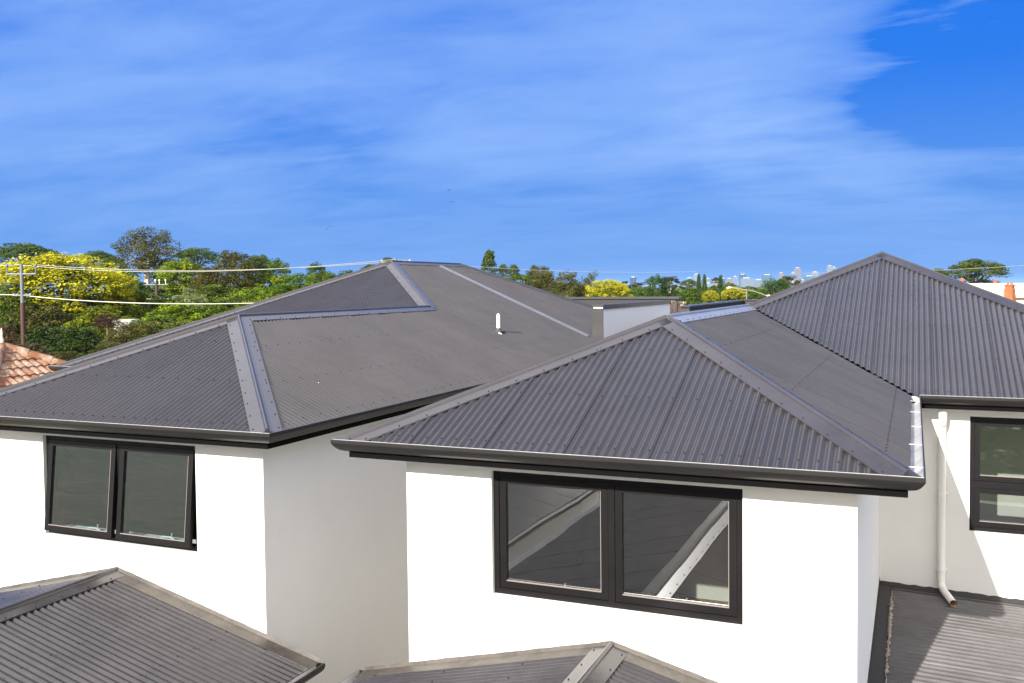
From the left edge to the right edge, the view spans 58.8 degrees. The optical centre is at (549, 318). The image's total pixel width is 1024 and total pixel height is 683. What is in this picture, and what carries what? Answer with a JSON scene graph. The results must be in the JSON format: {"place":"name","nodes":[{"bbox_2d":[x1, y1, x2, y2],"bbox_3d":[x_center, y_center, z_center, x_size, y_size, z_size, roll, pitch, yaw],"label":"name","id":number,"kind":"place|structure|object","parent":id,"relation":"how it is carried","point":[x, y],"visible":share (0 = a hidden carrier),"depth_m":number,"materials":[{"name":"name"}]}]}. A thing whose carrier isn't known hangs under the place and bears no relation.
{"place":"outdoors","nodes":[
{"label":"outdoors","id":0,"kind":"place"},
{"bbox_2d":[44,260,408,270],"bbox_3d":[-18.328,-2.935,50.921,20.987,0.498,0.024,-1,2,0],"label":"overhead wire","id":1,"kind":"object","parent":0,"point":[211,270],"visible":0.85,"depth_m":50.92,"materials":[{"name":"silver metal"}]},
{"bbox_2d":[0,0,1023,293],"label":"sky","id":2,"kind":"structure","parent":0,"point":[616,139],"materials":[{"name":"blue"}]},
{"bbox_2d":[566,296,680,312],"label":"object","id":3,"kind":"structure","parent":0,"point":[591,301],"depth_m":27.39,"materials":[{"name":"grey metal"}]},
{"bbox_2d":[803,265,1023,273],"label":"overhead wire","id":4,"kind":"object","parent":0,"point":[969,268],"visible":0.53,"depth_m":69.91,"materials":[{"name":"silver metal"}]},
{"bbox_2d":[960,278,1023,302],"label":"cream building","id":5,"kind":"structure","parent":0,"point":[1013,291],"depth_m":62.10,"materials":[{"name":"paint"}]},
{"bbox_3d":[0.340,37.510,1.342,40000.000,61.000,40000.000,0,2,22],"label":"ground","id":6,"kind":"structure","parent":0,"visible":0},
{"bbox_2d":[0,325,17,344],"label":"shrub","id":7,"kind":"object","parent":6,"relation":"on","point":[10,338],"visible":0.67,"depth_m":46.05,"materials":[{"name":"green plant"}]},
{"bbox_2d":[0,285,35,341],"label":"shrub","id":8,"kind":"object","parent":6,"relation":"on","point":[14,305],"visible":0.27,"depth_m":57.56,"materials":[{"name":"green plant"}]},
{"bbox_2d":[5,264,36,343],"bbox_3d":[-29.005,1.252,50.067,1.737,8.514,0.296,0,2,5],"label":"power pole","id":9,"kind":"object","parent":6,"relation":"on","point":[22,316],"visible":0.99,"depth_m":49.91,"materials":[{"name":"white"}]},
{"bbox_2d":[26,296,251,304],"bbox_3d":[-21.097,-1.056,49.985,15.969,0.632,0.068,-1,2,0],"label":"overhead wire","id":10,"kind":"object","parent":9,"relation":"attached to","point":[143,303],"visible":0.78,"depth_m":49.97,"materials":[{"name":"silver metal"}]},
{"bbox_2d":[23,259,395,271],"bbox_3d":[-18.746,-2.867,49.922,20.600,0.604,0.028,-1,2,0],"label":"overhead wire","id":11,"kind":"object","parent":9,"relation":"attached to","point":[208,271],"visible":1,"depth_m":49.92,"materials":[{"name":"silver metal"}]},
{"bbox_2d":[0,242,58,284],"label":"tree","id":12,"kind":"object","parent":6,"relation":"on","point":[15,250],"visible":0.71,"depth_m":122.97,"materials":[{"name":"green plant"}]},
{"bbox_2d":[0,328,65,388],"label":"tiled house","id":13,"kind":"structure","parent":6,"relation":"on","point":[18,364],"depth_m":20.78,"materials":[{"name":"tile"}]},
{"bbox_2d":[16,343,53,355],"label":"shrub","id":14,"kind":"object","parent":6,"relation":"on","point":[39,350],"visible":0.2,"depth_m":34.17,"materials":[{"name":"green plant"}]},
{"bbox_2d":[0,301,75,345],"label":"shrub","id":15,"kind":"object","parent":6,"relation":"on","point":[35,320],"visible":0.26,"depth_m":53.62,"materials":[{"name":"green plant"}]},
{"bbox_2d":[24,325,88,357],"bbox_3d":[-25.822,2.982,47.080,4.213,5.211,4.448,-1,2,-7],"label":"shrub","id":16,"kind":"object","parent":6,"relation":"on","point":[39,336],"visible":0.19,"depth_m":46.55,"materials":[{"name":"green plant"}]},
{"bbox_2d":[46,350,80,360],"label":"shrub","id":17,"kind":"object","parent":6,"relation":"on","point":[61,355],"visible":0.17,"depth_m":32.06,"materials":[{"name":"green plant"}]},
{"bbox_2d":[0,251,139,328],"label":"tree","id":18,"kind":"object","parent":6,"relation":"on","point":[45,276],"visible":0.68,"depth_m":60.34,"materials":[{"name":"yellow plant"}]},
{"bbox_2d":[38,325,110,359],"bbox_3d":[-22.681,3.010,44.082,3.944,5.314,4.164,-1,2,-6],"label":"shrub","id":19,"kind":"object","parent":6,"relation":"on","point":[81,346],"visible":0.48,"depth_m":43.49,"materials":[{"name":"green plant"}]},
{"bbox_2d":[77,250,112,295],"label":"tree","id":20,"kind":"object","parent":6,"relation":"on","point":[101,255],"visible":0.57,"depth_m":149.06,"materials":[{"name":"green plant"}]},
{"bbox_2d":[60,305,134,341],"bbox_3d":[-25.638,2.318,52.198,5.124,6.170,4.480,-2,2,-32],"label":"shrub","id":21,"kind":"object","parent":6,"relation":"on","point":[78,321],"visible":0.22,"depth_m":51.27,"materials":[{"name":"green plant"}]},
{"bbox_2d":[86,341,122,354],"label":"shrub","id":22,"kind":"object","parent":6,"relation":"on","point":[112,344],"visible":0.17,"depth_m":35.91,"materials":[{"name":"green plant"}]},
{"bbox_2d":[91,313,120,339],"bbox_3d":[-23.830,2.609,49.185,1.649,5.770,1.627,0,2,21],"label":"tree","id":23,"kind":"object","parent":6,"relation":"on","point":[107,323],"visible":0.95,"depth_m":48.80,"materials":[{"name":"brown plant"}]},
{"bbox_2d":[99,255,126,284],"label":"tree","id":24,"kind":"object","parent":6,"relation":"on","point":[111,261],"visible":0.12,"depth_m":139.14,"materials":[{"name":"green plant"}]},
{"bbox_2d":[88,304,141,331],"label":"shrub","id":25,"kind":"object","parent":6,"relation":"on","point":[138,308],"depth_m":72.29,"materials":[{"name":"green plant"}]},
{"bbox_2d":[97,327,137,348],"bbox_3d":[-20.204,2.969,43.060,2.309,5.424,2.381,0,2,20],"label":"shrub","id":26,"kind":"object","parent":6,"relation":"on","point":[115,331],"visible":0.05,"depth_m":42.76,"materials":[{"name":"green plant"}]},
{"bbox_2d":[105,267,141,293],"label":"tree","id":27,"kind":"object","parent":6,"relation":"on","point":[131,274],"visible":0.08,"depth_m":99.75,"materials":[{"name":"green plant"}]},
{"bbox_2d":[112,319,139,329],"bbox_3d":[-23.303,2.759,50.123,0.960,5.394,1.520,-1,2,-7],"label":"outbuilding","id":28,"kind":"structure","parent":6,"relation":"on","point":[124,321],"depth_m":49.32,"materials":[{"name":"white"}]},
{"bbox_2d":[99,320,160,347],"bbox_3d":[-19.114,2.882,42.203,3.280,5.640,3.383,-1,2,-19],"label":"shrub","id":29,"kind":"object","parent":6,"relation":"on","point":[135,327],"visible":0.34,"depth_m":41.52,"materials":[{"name":"green plant"}]},
{"bbox_2d":[90,289,184,338],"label":"shrub","id":30,"kind":"object","parent":6,"relation":"on","point":[141,296],"visible":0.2,"depth_m":65.56,"materials":[{"name":"green plant"}]},
{"bbox_2d":[119,281,163,311],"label":"shrub","id":31,"kind":"object","parent":6,"relation":"on","point":[141,286],"visible":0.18,"depth_m":83.36,"materials":[{"name":"green plant"}]},
{"bbox_2d":[110,226,184,286],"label":"tree","id":32,"kind":"object","parent":6,"relation":"on","point":[150,259],"visible":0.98,"depth_m":111.07,"materials":[{"name":"green plant"}]},
{"bbox_2d":[125,314,180,334],"bbox_3d":[-20.642,2.645,48.038,3.921,5.722,4.179,0,2,5],"label":"shrub","id":33,"kind":"object","parent":6,"relation":"on","point":[161,325],"visible":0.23,"depth_m":47.68,"materials":[{"name":"green plant"}]},
{"bbox_2d":[145,279,168,299],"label":"power pole","id":34,"kind":"object","parent":6,"relation":"on","point":[156,284],"visible":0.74,"depth_m":71.89,"materials":[{"name":"white"}]},
{"bbox_2d":[132,293,182,314],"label":"shrub","id":35,"kind":"object","parent":6,"relation":"on","point":[164,294],"visible":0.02,"depth_m":91.25,"materials":[{"name":"green plant"}]},
{"bbox_2d":[148,295,180,315],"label":"shrub","id":36,"kind":"object","parent":6,"relation":"on","point":[166,301],"visible":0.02,"depth_m":77.99,"materials":[{"name":"green plant"}]},
{"bbox_2d":[145,321,193,330],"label":"tiled house","id":37,"kind":"structure","parent":6,"relation":"on","point":[167,323],"depth_m":51.85,"materials":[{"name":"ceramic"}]},
{"bbox_2d":[150,261,196,297],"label":"tree","id":38,"kind":"object","parent":6,"relation":"on","point":[162,289],"visible":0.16,"depth_m":116.69,"materials":[{"name":"green plant"}]},
{"bbox_2d":[142,301,205,321],"bbox_3d":[-24.710,1.982,60.014,5.290,6.266,4.626,-2,2,-27],"label":"shrub","id":39,"kind":"object","parent":6,"relation":"on","point":[191,314],"visible":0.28,"depth_m":59.85,"materials":[{"name":"green plant"}]},
{"bbox_2d":[163,320,195,330],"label":"shrub","id":40,"kind":"object","parent":6,"relation":"on","point":[177,323],"visible":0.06,"depth_m":45.70,"materials":[{"name":"green plant"}]},
{"bbox_2d":[154,258,208,294],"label":"tree","id":41,"kind":"object","parent":6,"relation":"on","point":[172,287],"visible":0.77,"depth_m":94.77,"materials":[{"name":"green plant"}]},
{"bbox_2d":[172,287,207,317],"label":"shrub","id":42,"kind":"object","parent":6,"relation":"on","point":[193,299],"visible":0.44,"depth_m":69.64,"materials":[{"name":"green plant"}]},
{"bbox_2d":[171,247,221,278],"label":"tree","id":43,"kind":"object","parent":6,"relation":"on","point":[197,253],"visible":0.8,"depth_m":126.95,"materials":[{"name":"green plant"}]},
{"bbox_2d":[189,267,231,301],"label":"tree","id":44,"kind":"object","parent":6,"relation":"on","point":[206,279],"visible":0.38,"depth_m":91.13,"materials":[{"name":"green plant"}]},
{"bbox_2d":[175,284,245,319],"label":"shrub","id":45,"kind":"object","parent":6,"relation":"on","point":[219,293],"visible":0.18,"depth_m":87.13,"materials":[{"name":"green plant"}]},
{"bbox_2d":[193,296,245,318],"bbox_3d":[-22.158,1.793,62.012,4.767,6.614,5.080,-1,2,-5],"label":"shrub","id":46,"kind":"object","parent":6,"relation":"on","point":[208,311],"visible":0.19,"depth_m":61.33,"materials":[{"name":"green plant"}]},
{"bbox_2d":[208,250,258,301],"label":"tree","id":47,"kind":"object","parent":6,"relation":"on","point":[232,259],"visible":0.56,"depth_m":95.19,"materials":[{"name":"green plant"}]},
{"bbox_2d":[222,287,273,307],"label":"shrub","id":48,"kind":"object","parent":6,"relation":"on","point":[251,294],"visible":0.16,"depth_m":67.39,"materials":[{"name":"green plant"}]},
{"bbox_2d":[242,255,268,280],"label":"tree","id":49,"kind":"object","parent":6,"relation":"on","point":[258,262],"visible":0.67,"depth_m":119.51,"materials":[{"name":"green plant"}]},
{"bbox_2d":[258,254,270,279],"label":"tree","id":50,"kind":"object","parent":6,"relation":"on","point":[262,256],"visible":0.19,"depth_m":131.38,"materials":[{"name":"green plant"}]},
{"bbox_2d":[235,272,295,294],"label":"shrub","id":51,"kind":"object","parent":6,"relation":"on","point":[265,280],"visible":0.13,"depth_m":97.21,"materials":[{"name":"green plant"}]},
{"bbox_2d":[251,283,300,300],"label":"shrub","id":52,"kind":"object","parent":6,"relation":"on","point":[283,289],"visible":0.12,"depth_m":73.35,"materials":[{"name":"green plant"}]},
{"bbox_2d":[264,258,290,286],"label":"tree","id":53,"kind":"object","parent":6,"relation":"on","point":[275,265],"visible":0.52,"depth_m":123.27,"materials":[{"name":"green plant"}]},
{"bbox_2d":[281,273,318,286],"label":"tree","id":54,"kind":"object","parent":6,"relation":"on","point":[294,279],"visible":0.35,"depth_m":107.20,"materials":[{"name":"green plant"}]},
{"bbox_2d":[293,283,312,289],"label":"shrub","id":55,"kind":"object","parent":6,"relation":"on","point":[305,284],"visible":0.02,"depth_m":99.46,"materials":[{"name":"green plant"}]},
{"bbox_2d":[306,261,325,279],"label":"tree","id":56,"kind":"object","parent":6,"relation":"on","point":[312,269],"visible":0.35,"depth_m":127.25,"materials":[{"name":"green plant"}]},
{"bbox_2d":[306,270,338,282],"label":"tree","id":57,"kind":"object","parent":6,"relation":"on","point":[327,276],"visible":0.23,"depth_m":111.68,"materials":[{"name":"green plant"}]},
{"bbox_2d":[337,270,352,276],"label":"tree","id":58,"kind":"object","parent":6,"relation":"on","point":[343,271],"visible":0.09,"depth_m":189.72,"materials":[{"name":"green plant"}]},
{"bbox_2d":[481,249,500,275],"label":"tree","id":59,"kind":"object","parent":6,"relation":"on","point":[488,258],"visible":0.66,"depth_m":149.30,"materials":[{"name":"green plant"}]},
{"bbox_2d":[498,263,508,276],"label":"tree","id":60,"kind":"object","parent":6,"relation":"on","point":[502,270],"visible":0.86,"depth_m":179.39,"materials":[{"name":"green plant"}]},
{"bbox_2d":[507,264,519,275],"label":"tree","id":61,"kind":"object","parent":6,"relation":"on","point":[513,268],"visible":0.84,"depth_m":179.13,"materials":[{"name":"green plant"}]},
{"bbox_2d":[504,273,533,284],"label":"tree","id":62,"kind":"object","parent":6,"relation":"on","point":[519,277],"visible":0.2,"depth_m":119.15,"materials":[{"name":"green plant"}]},
{"bbox_2d":[526,265,554,290],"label":"tree","id":63,"kind":"object","parent":6,"relation":"on","point":[533,269],"visible":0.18,"depth_m":124.43,"materials":[{"name":"green plant"}]},
{"bbox_2d":[527,268,559,293],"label":"shrub","id":64,"kind":"object","parent":6,"relation":"on","point":[548,285],"visible":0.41,"depth_m":104.12,"materials":[{"name":"green plant"}]},
{"bbox_2d":[548,269,589,296],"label":"shrub","id":65,"kind":"object","parent":6,"relation":"on","point":[565,287],"visible":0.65,"depth_m":94.36,"materials":[{"name":"green plant"}]},
{"bbox_2d":[580,270,598,296],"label":"tree","id":66,"kind":"object","parent":6,"relation":"on","point":[587,281],"visible":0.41,"depth_m":129.54,"materials":[{"name":"green plant"}]},
{"bbox_2d":[585,279,632,296],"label":"tree","id":67,"kind":"object","parent":6,"relation":"on","point":[615,290],"visible":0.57,"depth_m":118.68,"materials":[{"name":"yellow plant"}]},
{"bbox_2d":[630,277,636,287],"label":"city building","id":68,"kind":"structure","parent":6,"relation":"on","point":[633,280],"depth_m":3197.41,"materials":[{"name":"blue glass"}]},
{"bbox_2d":[630,282,650,289],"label":"tree","id":69,"kind":"object","parent":6,"relation":"on","point":[634,285],"visible":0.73,"depth_m":328.53,"materials":[{"name":"green plant"}]},
{"bbox_2d":[625,287,656,296],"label":"shrub","id":70,"kind":"object","parent":6,"relation":"on","point":[639,292],"visible":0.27,"depth_m":238.66,"materials":[{"name":"green plant"}]},
{"bbox_2d":[643,273,670,296],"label":"tree","id":71,"kind":"object","parent":6,"relation":"on","point":[658,280],"visible":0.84,"depth_m":198.94,"materials":[{"name":"green plant"}]},
{"bbox_2d":[543,282,786,304],"bbox_3d":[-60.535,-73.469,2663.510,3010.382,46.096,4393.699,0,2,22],"label":"treetops","id":72,"kind":"object","parent":6,"relation":"on","point":[679,288],"visible":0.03,"depth_m":323.75,"materials":[{"name":"green plant"}]},
{"bbox_2d":[663,276,683,293],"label":"tree","id":73,"kind":"object","parent":6,"relation":"on","point":[674,281],"visible":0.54,"depth_m":259.24,"materials":[{"name":"green plant"}]},
{"bbox_2d":[670,286,676,295],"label":"tree","id":74,"kind":"object","parent":6,"relation":"on","point":[673,288],"visible":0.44,"depth_m":199.65,"materials":[{"name":"green plant"}]},
{"bbox_2d":[680,279,696,287],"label":"tree","id":75,"kind":"object","parent":6,"relation":"on","point":[692,282],"visible":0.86,"depth_m":418.07,"materials":[{"name":"green plant"}]},
{"bbox_2d":[677,287,706,304],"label":"shrub","id":76,"kind":"object","parent":6,"relation":"on","point":[693,293],"visible":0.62,"depth_m":208.24,"materials":[{"name":"green plant"}]},
{"bbox_2d":[696,274,701,291],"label":"tree","id":77,"kind":"object","parent":6,"relation":"on","point":[698,284],"visible":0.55,"depth_m":259.48,"materials":[{"name":"green plant"}]},
{"bbox_2d":[702,274,706,290],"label":"tree","id":78,"kind":"object","parent":6,"relation":"on","point":[704,283],"visible":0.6,"depth_m":259.52,"materials":[{"name":"green plant"}]},
{"bbox_2d":[701,290,719,302],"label":"tree","id":79,"kind":"object","parent":6,"relation":"on","point":[707,296],"visible":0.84,"depth_m":204.21,"materials":[{"name":"yellow plant"}]},
{"bbox_2d":[710,277,724,285],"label":"building","id":80,"kind":"structure","parent":6,"relation":"on","point":[716,280],"depth_m":399.52,"materials":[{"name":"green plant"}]},
{"bbox_2d":[717,275,723,301],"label":"tree","id":81,"kind":"object","parent":6,"relation":"on","point":[720,285],"visible":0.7,"depth_m":229.52,"materials":[{"name":"green plant"}]},
{"bbox_2d":[721,286,748,300],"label":"tree","id":82,"kind":"object","parent":6,"relation":"on","point":[731,297],"visible":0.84,"depth_m":213.65,"materials":[{"name":"yellow plant"}]},
{"bbox_2d":[733,276,737,286],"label":"city building","id":83,"kind":"structure","parent":6,"relation":"on","point":[735,280],"depth_m":4596.32,"materials":[{"name":"grey metal"}]},
{"bbox_2d":[739,272,745,286],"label":"city building","id":84,"kind":"structure","parent":6,"relation":"on","point":[742,276],"depth_m":4998.80,"materials":[{"name":"blue glass"}]},
{"bbox_2d":[740,277,752,287],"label":"city building","id":85,"kind":"structure","parent":6,"relation":"on","point":[746,281],"depth_m":4497.39,"materials":[{"name":"grey metal"}]},
{"bbox_2d":[726,287,769,298],"bbox_3d":[12.792,1.396,58.091,2.884,6.894,0.150,-1,2,0],"label":"street lamp","id":86,"kind":"object","parent":6,"relation":"on","point":[746,291],"visible":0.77,"depth_m":57.95,"materials":[{"name":"silver metal"}]},
{"bbox_2d":[743,291,766,301],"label":"shrub","id":87,"kind":"object","parent":6,"relation":"on","point":[752,296],"visible":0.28,"depth_m":229.03,"materials":[{"name":"green plant"}]},
{"bbox_2d":[753,279,761,286],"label":"city building","id":88,"kind":"structure","parent":6,"relation":"on","point":[757,282],"depth_m":4699.02,"materials":[{"name":"grey metal"}]},
{"bbox_2d":[762,274,772,286],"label":"city building","id":89,"kind":"structure","parent":6,"relation":"on","point":[766,277],"depth_m":4597.12,"materials":[{"name":"grey metal"}]},
{"bbox_2d":[760,277,792,296],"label":"tree","id":90,"kind":"object","parent":6,"relation":"on","point":[770,284],"visible":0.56,"depth_m":189.02,"materials":[{"name":"green plant"}]},
{"bbox_2d":[779,275,798,287],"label":"tree","id":91,"kind":"object","parent":6,"relation":"on","point":[790,278],"visible":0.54,"depth_m":239.02,"materials":[{"name":"green plant"}]},
{"bbox_2d":[794,267,800,282],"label":"city building","id":92,"kind":"structure","parent":6,"relation":"on","point":[797,270],"depth_m":5094.16,"materials":[{"name":"white concrete"}]},
{"bbox_2d":[803,275,814,280],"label":"city building","id":93,"kind":"structure","parent":6,"relation":"on","point":[807,278],"depth_m":4698.51,"materials":[{"name":"grey metal"}]},
{"bbox_2d":[811,272,818,277],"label":"city building","id":94,"kind":"structure","parent":6,"relation":"on","point":[815,274],"depth_m":4894.73,"materials":[{"name":"white concrete"}]},
{"bbox_2d":[827,265,832,272],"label":"city building","id":95,"kind":"structure","parent":6,"relation":"on","point":[829,268],"depth_m":4994.50,"materials":[{"name":"white concrete"}]},
{"bbox_2d":[934,268,949,276],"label":"tree","id":96,"kind":"object","parent":6,"relation":"on","point":[938,270],"visible":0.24,"depth_m":81.42,"materials":[{"name":"green plant"}]},
{"bbox_2d":[942,258,1012,282],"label":"tree","id":97,"kind":"object","parent":6,"relation":"on","point":[968,275],"visible":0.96,"depth_m":74.11,"materials":[{"name":"green plant"}]},
{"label":"power pole","id":98,"kind":"object","parent":6,"relation":"on","visible":0},
{"bbox_2d":[397,259,636,272],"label":"overhead wire","id":99,"kind":"object","parent":98,"relation":"attached to","point":[527,269],"visible":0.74,"depth_m":74.90,"materials":[{"name":"silver metal"}]},
{"label":"paving","id":100,"kind":"structure","parent":0,"visible":0},
{"bbox_2d":[0,260,600,682],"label":"townhouse","id":101,"kind":"structure","parent":100,"relation":"on","point":[204,500],"depth_m":10.75,"materials":[{"name":"metal"}]},
{"bbox_2d":[44,435,196,550],"bbox_3d":[-4.915,2.005,10.511,2.322,1.231,0.354,0,2,22],"label":"window","id":102,"kind":"structure","parent":101,"relation":"in","point":[119,449],"depth_m":10.41,"materials":[{"name":"black"}]},
{"bbox_2d":[592,300,676,338],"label":"parapet wall","id":103,"kind":"structure","parent":101,"relation":"on","point":[610,319],"depth_m":21.98,"materials":[{"name":"white paint"}]},
{"bbox_2d":[331,251,1023,682],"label":"townhouse","id":104,"kind":"structure","parent":100,"relation":"on","point":[819,479],"depth_m":8.77,"materials":[{"name":"metal"}]},
{"bbox_2d":[493,471,742,624],"bbox_3d":[0.583,2.039,8.194,2.344,1.220,0.171,0,2,22],"label":"window","id":105,"kind":"structure","parent":104,"relation":"in","point":[611,594],"depth_m":8.14,"materials":[{"name":"black"}]},
{"bbox_2d":[678,299,758,312],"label":"parapet wall","id":106,"kind":"structure","parent":104,"relation":"on","point":[693,307],"depth_m":22.03,"materials":[{"name":"metal"}]},
{"bbox_2d":[969,416,1023,534],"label":"window","id":107,"kind":"structure","parent":104,"relation":"in","point":[988,484],"depth_m":11.80,"materials":[{"name":"black"}]},
{"bbox_2d":[678,302,686,312],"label":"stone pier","id":108,"kind":"structure","parent":100,"relation":"on","point":[681,303],"depth_m":27.00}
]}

